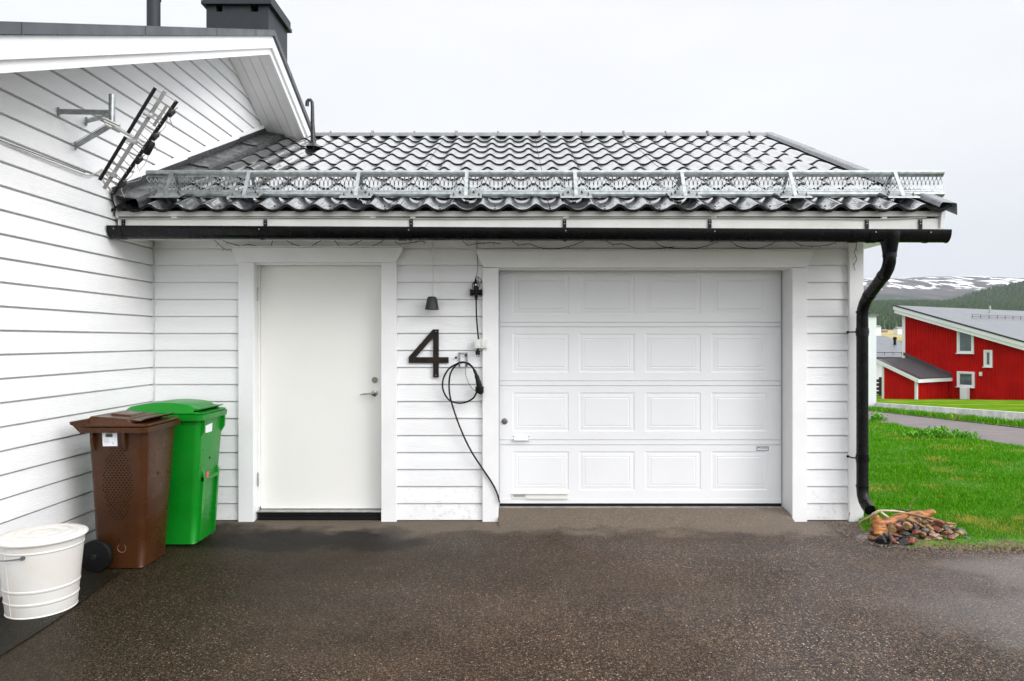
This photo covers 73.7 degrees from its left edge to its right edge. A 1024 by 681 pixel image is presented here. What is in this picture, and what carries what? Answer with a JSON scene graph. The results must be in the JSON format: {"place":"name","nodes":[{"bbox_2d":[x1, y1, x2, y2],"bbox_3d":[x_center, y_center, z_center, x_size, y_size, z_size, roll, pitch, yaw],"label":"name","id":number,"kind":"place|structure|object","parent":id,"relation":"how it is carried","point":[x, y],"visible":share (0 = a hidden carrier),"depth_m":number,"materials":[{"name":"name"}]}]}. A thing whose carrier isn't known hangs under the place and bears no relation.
{"place":"outdoors","nodes":[
{"label":"outdoors","id":0,"kind":"place"},
{"bbox_2d":[0,573,119,654],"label":"pavement","id":1,"kind":"structure","parent":0,"point":[13,633],"depth_m":3.73,"materials":[{"name":"grey asphalt"}]},
{"bbox_2d":[0,523,88,619],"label":"lidded bucket","id":2,"kind":"object","parent":1,"relation":"on","point":[40,570],"visible":1,"depth_m":3.79,"materials":[{"name":"white metal"}]},
{"bbox_2d":[0,520,1023,680],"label":"driveway","id":3,"kind":"structure","parent":0,"point":[287,578],"depth_m":3.90,"materials":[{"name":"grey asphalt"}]},
{"bbox_2d":[69,410,180,572],"bbox_3d":[-2.672,1.019,4.749,0.523,1.042,0.502,0,0,0],"label":"wheelie bin","id":4,"kind":"object","parent":3,"relation":"on","point":[131,457],"visible":1,"depth_m":4.57,"materials":[{"name":"brown plastic"}]},
{"bbox_2d":[126,399,226,543],"bbox_3d":[-2.628,1.003,5.272,0.674,1.075,0.505,0,0,0],"label":"wheelie bin","id":5,"kind":"object","parent":3,"relation":"on","point":[193,498],"visible":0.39,"depth_m":5.11,"materials":[{"name":"green plastic"}]},
{"bbox_2d":[498,508,799,527],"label":"driveway ramp","id":6,"kind":"structure","parent":3,"relation":"on","point":[651,517],"depth_m":5.79,"materials":[{"name":"brown concrete"}]},
{"bbox_2d":[887,531,891,545],"bbox_3d":[2.853,1.492,5.150,0.022,0.083,0.116,0,0,19],"label":"stick","id":7,"kind":"object","parent":3,"relation":"on","point":[889,534],"visible":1,"depth_m":5.15,"materials":[{"name":"grey wood"}]},
{"bbox_2d":[0,0,1023,278],"label":"sky","id":8,"kind":"structure","parent":0,"point":[869,84],"materials":[{"name":"white"}]},
{"bbox_2d":[854,531,918,546],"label":"soil","id":9,"kind":"structure","parent":0,"point":[863,536],"depth_m":5.30,"materials":[{"name":"soil"}]},
{"bbox_2d":[867,535,876,540],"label":"stone","id":10,"kind":"object","parent":9,"relation":"on","point":[872,538],"visible":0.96,"depth_m":5.20,"materials":[{"name":"brown stone"}]},
{"bbox_2d":[871,514,887,535],"bbox_3d":[2.858,1.444,5.298,0.115,0.153,0.230,0,0,21],"label":"log","id":11,"kind":"object","parent":9,"relation":"on","point":[879,526],"visible":0.77,"depth_m":5.29,"materials":[{"name":"orange wood"}]},
{"bbox_2d":[875,535,887,544],"bbox_3d":[2.796,1.513,5.162,0.088,0.082,0.078,0,0,0],"label":"stone","id":12,"kind":"object","parent":9,"relation":"on","point":[879,540],"visible":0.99,"depth_m":5.14,"materials":[{"name":"black stone"}]},
{"bbox_2d":[887,523,903,531],"bbox_3d":[2.980,1.449,5.292,0.134,0.080,0.099,0,0,10],"label":"stone","id":13,"kind":"object","parent":9,"relation":"on","point":[898,527],"visible":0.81,"depth_m":5.26,"materials":[{"name":"brown stone"}]},
{"bbox_2d":[870,509,935,525],"bbox_3d":[3.118,1.428,5.428,0.620,0.139,0.111,0,0,-15],"label":"log","id":14,"kind":"object","parent":9,"relation":"on","point":[926,512],"visible":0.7,"depth_m":5.41,"materials":[{"name":"orange wood"}]},
{"bbox_2d":[858,510,903,522],"bbox_3d":[2.986,1.427,5.482,0.370,0.156,0.124,0,0,30],"label":"stick","id":15,"kind":"object","parent":14,"relation":"on","point":[872,514],"visible":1,"depth_m":5.45,"materials":[{"name":"beige wood"}]},
{"bbox_2d":[892,512,955,524],"bbox_3d":[3.225,1.392,5.355,0.427,0.062,0.042,0,0,27],"label":"stick","id":16,"kind":"object","parent":14,"relation":"on","point":[927,517],"visible":0.89,"depth_m":5.35,"materials":[{"name":"brown wood"}]},
{"bbox_2d":[897,519,910,529],"bbox_3d":[3.042,1.432,5.299,0.072,0.080,0.110,0,0,7],"label":"cut branch","id":17,"kind":"object","parent":9,"relation":"on","point":[902,522],"visible":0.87,"depth_m":5.25,"materials":[{"name":"brown plant"}]},
{"bbox_2d":[926,536,942,540],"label":"stone","id":18,"kind":"object","parent":9,"relation":"on","point":[937,538],"visible":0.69,"depth_m":5.11,"materials":[{"name":"beige stone"}]},
{"bbox_2d":[929,533,939,536],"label":"stone","id":19,"kind":"object","parent":18,"relation":"on","point":[933,534],"visible":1,"depth_m":5.12,"materials":[{"name":"beige stone"}]},
{"bbox_2d":[857,424,1023,551],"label":"lawn","id":20,"kind":"structure","parent":0,"point":[941,545],"depth_m":5.17,"materials":[{"name":"green plant"}]},
{"bbox_2d":[870,411,888,421],"bbox_3d":[11.339,2.357,21.177,0.555,0.354,0.598,0,0,0],"label":"leafy plant","id":21,"kind":"object","parent":20,"relation":"on","point":[876,417],"visible":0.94,"depth_m":21.09,"materials":[{"name":"green plant"}]},
{"bbox_2d":[891,533,902,537],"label":"stone","id":22,"kind":"object","parent":20,"relation":"on","point":[897,535],"visible":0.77,"depth_m":5.16,"materials":[{"name":"brown stone"}]},
{"bbox_2d":[897,536,908,545],"bbox_3d":[2.954,1.506,5.128,0.124,0.068,0.081,0,0,0],"label":"stone","id":23,"kind":"object","parent":20,"relation":"on","point":[902,541],"visible":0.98,"depth_m":5.11,"materials":[{"name":"grey stone"}]},
{"bbox_2d":[898,530,913,536],"bbox_3d":[3.015,1.497,5.230,0.109,0.086,0.104,0,0,0],"label":"stone","id":24,"kind":"object","parent":20,"relation":"on","point":[901,532],"visible":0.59,"depth_m":5.21,"materials":[{"name":"grey stone"}]},
{"bbox_2d":[903,523,912,528],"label":"stone","id":25,"kind":"object","parent":24,"relation":"on","point":[907,525],"visible":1,"depth_m":5.21,"materials":[{"name":"beige stone"}]},
{"bbox_2d":[907,536,916,544],"bbox_3d":[2.983,1.494,5.112,0.081,0.050,0.069,0,0,-44],"label":"stone","id":26,"kind":"object","parent":20,"relation":"on","point":[911,540],"visible":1,"depth_m":5.09,"materials":[{"name":"brown stone"}]},
{"bbox_2d":[912,530,920,534],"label":"stone","id":27,"kind":"object","parent":20,"relation":"on","point":[915,532],"visible":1,"depth_m":5.15,"materials":[{"name":"stone"}]},
{"bbox_2d":[902,425,981,438],"bbox_3d":[8.829,1.902,14.090,1.559,0.338,0.751,0,0,0],"label":"leafy plant","id":28,"kind":"object","parent":20,"relation":"on","point":[925,433],"visible":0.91,"depth_m":14.04,"materials":[{"name":"green plant"}]},
{"bbox_2d":[947,535,954,539],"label":"stone","id":29,"kind":"object","parent":20,"relation":"on","point":[949,537],"visible":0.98,"depth_m":5.13,"materials":[{"name":"brown stone"}]},
{"bbox_2d":[954,530,963,535],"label":"stone","id":30,"kind":"object","parent":20,"relation":"on","point":[960,532],"visible":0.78,"depth_m":5.21,"materials":[{"name":"beige stone"}]},
{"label":"stone","id":31,"kind":"object","parent":20,"relation":"on","visible":0},
{"bbox_2d":[919,531,926,536],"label":"stone","id":32,"kind":"object","parent":31,"relation":"on","point":[922,534],"visible":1,"depth_m":5.13,"materials":[{"name":"brown stone"}]},
{"bbox_2d":[921,528,929,533],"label":"stone","id":33,"kind":"object","parent":31,"relation":"on","point":[926,530],"visible":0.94,"depth_m":5.16,"materials":[{"name":"grey stone"}]},
{"bbox_2d":[864,276,1023,300],"bbox_3d":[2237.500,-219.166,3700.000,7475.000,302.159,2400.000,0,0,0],"label":"snowy fell","id":34,"kind":"structure","parent":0,"point":[938,288],"depth_m":3250.84,"materials":[{"name":"white snow"}]},
{"bbox_2d":[869,411,1023,445],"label":"road","id":35,"kind":"structure","parent":0,"point":[1007,435],"depth_m":19.39,"materials":[{"name":"grey asphalt"}]},
{"bbox_2d":[874,330,1021,427],"bbox_3d":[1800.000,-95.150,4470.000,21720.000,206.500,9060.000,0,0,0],"label":"ground","id":36,"kind":"structure","parent":0,"point":[890,334],"depth_m":433.39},
{"bbox_2d":[0,0,310,596],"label":"house","id":37,"kind":"structure","parent":36,"relation":"on","point":[76,313],"depth_m":4.84,"materials":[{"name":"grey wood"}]},
{"bbox_2d":[57,87,177,197],"bbox_3d":[-2.685,-1.340,4.663,0.770,0.689,0.508,0,0,0],"label":"tv aerial","id":38,"kind":"object","parent":37,"relation":"attached to","point":[148,145],"visible":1,"depth_m":4.60,"materials":[{"name":"metal"}]},
{"bbox_2d":[0,140,926,219],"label":"aerial cable","id":39,"kind":"object","parent":37,"relation":"attached to","point":[19,148],"visible":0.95,"depth_m":5.27,"materials":[{"name":"grey plastic"}]},
{"bbox_2d":[106,98,956,521],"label":"garage","id":40,"kind":"structure","parent":36,"relation":"on","point":[722,370],"depth_m":5.85,"materials":[{"name":"white paint"}]},
{"bbox_2d":[257,266,380,508],"bbox_3d":[-1.643,0.401,5.921,1.122,2.118,0.108,0,0,0],"label":"door","id":41,"kind":"structure","parent":40,"relation":"in","point":[321,325],"depth_m":5.93,"materials":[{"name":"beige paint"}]},
{"bbox_2d":[409,329,448,376],"bbox_3d":[-0.710,0.109,5.820,0.341,0.409,0.020,0,0,0],"label":"house number","id":42,"kind":"object","parent":40,"relation":"attached to","point":[435,359],"visible":1,"depth_m":5.81,"materials":[{"name":"metal"}]},
{"bbox_2d":[425,240,438,309],"bbox_3d":[-0.663,-0.559,5.754,0.120,0.601,0.161,0,0,25],"label":"wall lamp","id":43,"kind":"object","parent":40,"relation":"attached to","point":[431,303],"visible":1,"depth_m":5.70,"materials":[{"name":"grey metal"}]},
{"bbox_2d":[455,352,467,366],"bbox_3d":[-0.433,0.165,5.793,0.112,0.125,0.070,0,0,0],"label":"cable hook","id":44,"kind":"object","parent":40,"relation":"attached to","point":[465,353],"visible":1,"depth_m":5.82,"materials":[{"name":"grey metal"}]},
{"bbox_2d":[442,361,499,502],"bbox_3d":[-0.348,0.775,5.754,0.497,1.200,0.074,0,0,0],"label":"charging cable","id":45,"kind":"object","parent":44,"relation":"hanging from","point":[479,388],"visible":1,"depth_m":5.78,"materials":[{"name":"black rubber"}]},
{"bbox_2d":[470,256,481,299],"bbox_3d":[-0.304,-0.603,5.797,0.102,0.521,0.060,0,0,0],"label":"outdoor socket","id":46,"kind":"object","parent":40,"relation":"attached to","point":[476,291],"visible":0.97,"depth_m":5.78,"materials":[{"name":"black plastic"}]},
{"bbox_2d":[475,300,479,356],"bbox_3d":[-0.290,-0.101,5.782,0.040,0.482,0.040,0,0,0],"label":"extension lead","id":47,"kind":"object","parent":46,"relation":"hanging from","point":[477,351],"visible":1,"depth_m":5.78,"materials":[{"name":"black rubber"}]},
{"bbox_2d":[474,339,486,347],"bbox_3d":[-0.263,0.028,5.782,0.108,0.074,0.031,0,0,0],"label":"switch box","id":48,"kind":"object","parent":40,"relation":"attached to","point":[480,343],"visible":1,"depth_m":5.77,"materials":[{"name":"beige plastic"}]},
{"bbox_2d":[216,240,857,269],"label":"fairy lights","id":49,"kind":"object","parent":40,"relation":"hanging from","point":[545,248],"visible":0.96,"depth_m":5.80,"materials":[{"name":"black rubber"}]},
{"bbox_2d":[500,271,780,505],"bbox_3d":[1.136,0.420,6.043,2.503,2.100,0.084,0,0,0],"label":"garage door","id":50,"kind":"structure","parent":40,"relation":"in","point":[618,388],"depth_m":6.05,"materials":[{"name":"paint"}]},
{"bbox_2d":[869,314,878,405],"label":"outbuilding","id":51,"kind":"structure","parent":36,"relation":"on","point":[872,359],"depth_m":34.20,"materials":[{"name":"white wood"}]},
{"bbox_2d":[876,325,880,335],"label":"cottage","id":52,"kind":"structure","parent":36,"relation":"on","point":[878,330],"depth_m":500.00,"materials":[{"name":"white paint"}]},
{"bbox_2d":[876,377,881,395],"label":"plank fence","id":53,"kind":"object","parent":36,"relation":"on","point":[879,384],"visible":0.11,"depth_m":59.67,"materials":[{"name":"white wood"}]},
{"bbox_2d":[876,336,901,390],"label":"grey roofed house","id":54,"kind":"structure","parent":36,"relation":"on","point":[887,347],"depth_m":81.25,"materials":[{"name":"black"}]},
{"bbox_2d":[893,327,901,334],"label":"cottage","id":55,"kind":"structure","parent":36,"relation":"on","point":[897,330],"depth_m":560.00,"materials":[{"name":"white paint"}]},
{"bbox_2d":[869,405,1023,427],"bbox_3d":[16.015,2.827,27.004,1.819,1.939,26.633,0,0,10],"label":"grass","id":56,"kind":"structure","parent":36,"relation":"on","point":[988,420],"depth_m":23.10,"materials":[{"name":"green plant"}]},
{"bbox_2d":[869,281,1023,329],"bbox_3d":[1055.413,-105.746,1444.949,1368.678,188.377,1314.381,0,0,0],"label":"forest","id":57,"kind":"object","parent":36,"relation":"on","point":[888,318],"visible":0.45,"depth_m":1492.96,"materials":[{"name":"green plant"}]},
{"bbox_2d":[875,403,1023,420],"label":"concrete wall","id":58,"kind":"structure","parent":36,"relation":"on","point":[1009,415],"depth_m":25.18,"materials":[{"name":"grey concrete"}]},
{"bbox_2d":[876,304,1023,399],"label":"red house","id":59,"kind":"structure","parent":36,"relation":"on","point":[947,353],"depth_m":46.66,"materials":[{"name":"paint"}]},
{"bbox_2d":[955,331,973,353],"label":"window","id":60,"kind":"structure","parent":59,"relation":"in","point":[965,342],"depth_m":46.28,"materials":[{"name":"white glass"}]},
{"bbox_2d":[957,371,974,387],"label":"window","id":61,"kind":"structure","parent":59,"relation":"in","point":[964,379],"depth_m":46.22,"materials":[{"name":"white glass"}]},
{"bbox_2d":[983,350,992,367],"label":"window","id":62,"kind":"structure","parent":59,"relation":"in","point":[988,354],"depth_m":45.05,"materials":[{"name":"white glass"}]},
{"bbox_2d":[960,387,969,398],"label":"utility cabinet","id":63,"kind":"object","parent":36,"relation":"on","point":[964,392],"visible":0.56,"depth_m":45.61,"materials":[{"name":"white metal"}]},
{"bbox_2d":[876,396,1023,411],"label":"neighbour lawn","id":64,"kind":"structure","parent":0,"point":[1004,405],"depth_m":34.74,"materials":[{"name":"green plant"}]},
{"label":"stone","id":65,"kind":"object","parent":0,"visible":0},
{"bbox_2d":[925,524,933,530],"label":"stone","id":66,"kind":"object","parent":65,"relation":"on","point":[928,526],"visible":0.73,"depth_m":5.23,"materials":[{"name":"beige stone"}]},
{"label":"stone","id":67,"kind":"object","parent":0,"visible":0},
{"bbox_2d":[887,525,896,532],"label":"stone","id":68,"kind":"object","parent":67,"relation":"on","point":[891,528],"visible":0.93,"depth_m":5.25,"materials":[{"name":"brown stone"}]},
{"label":"stone","id":69,"kind":"object","parent":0,"visible":0},
{"bbox_2d":[905,515,919,524],"bbox_3d":[3.150,1.430,5.371,0.129,0.099,0.117,0,0,0],"label":"stone","id":70,"kind":"object","parent":69,"relation":"on","point":[911,519],"visible":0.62,"depth_m":5.34,"materials":[{"name":"beige stone"}]},
{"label":"stone","id":71,"kind":"object","parent":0,"visible":0},
{"bbox_2d":[931,524,941,531],"bbox_3d":[3.268,1.448,5.264,0.072,0.059,0.071,0,0,0],"label":"stone","id":72,"kind":"object","parent":71,"relation":"on","point":[936,528],"visible":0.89,"depth_m":5.24,"materials":[{"name":"brown stone"}]},
{"bbox_2d":[933,520,944,527],"bbox_3d":[3.286,1.409,5.251,0.083,0.063,0.055,0,0,17],"label":"stone","id":73,"kind":"object","parent":72,"relation":"on","point":[940,523],"visible":1,"depth_m":5.23,"materials":[{"name":"brown stone"}]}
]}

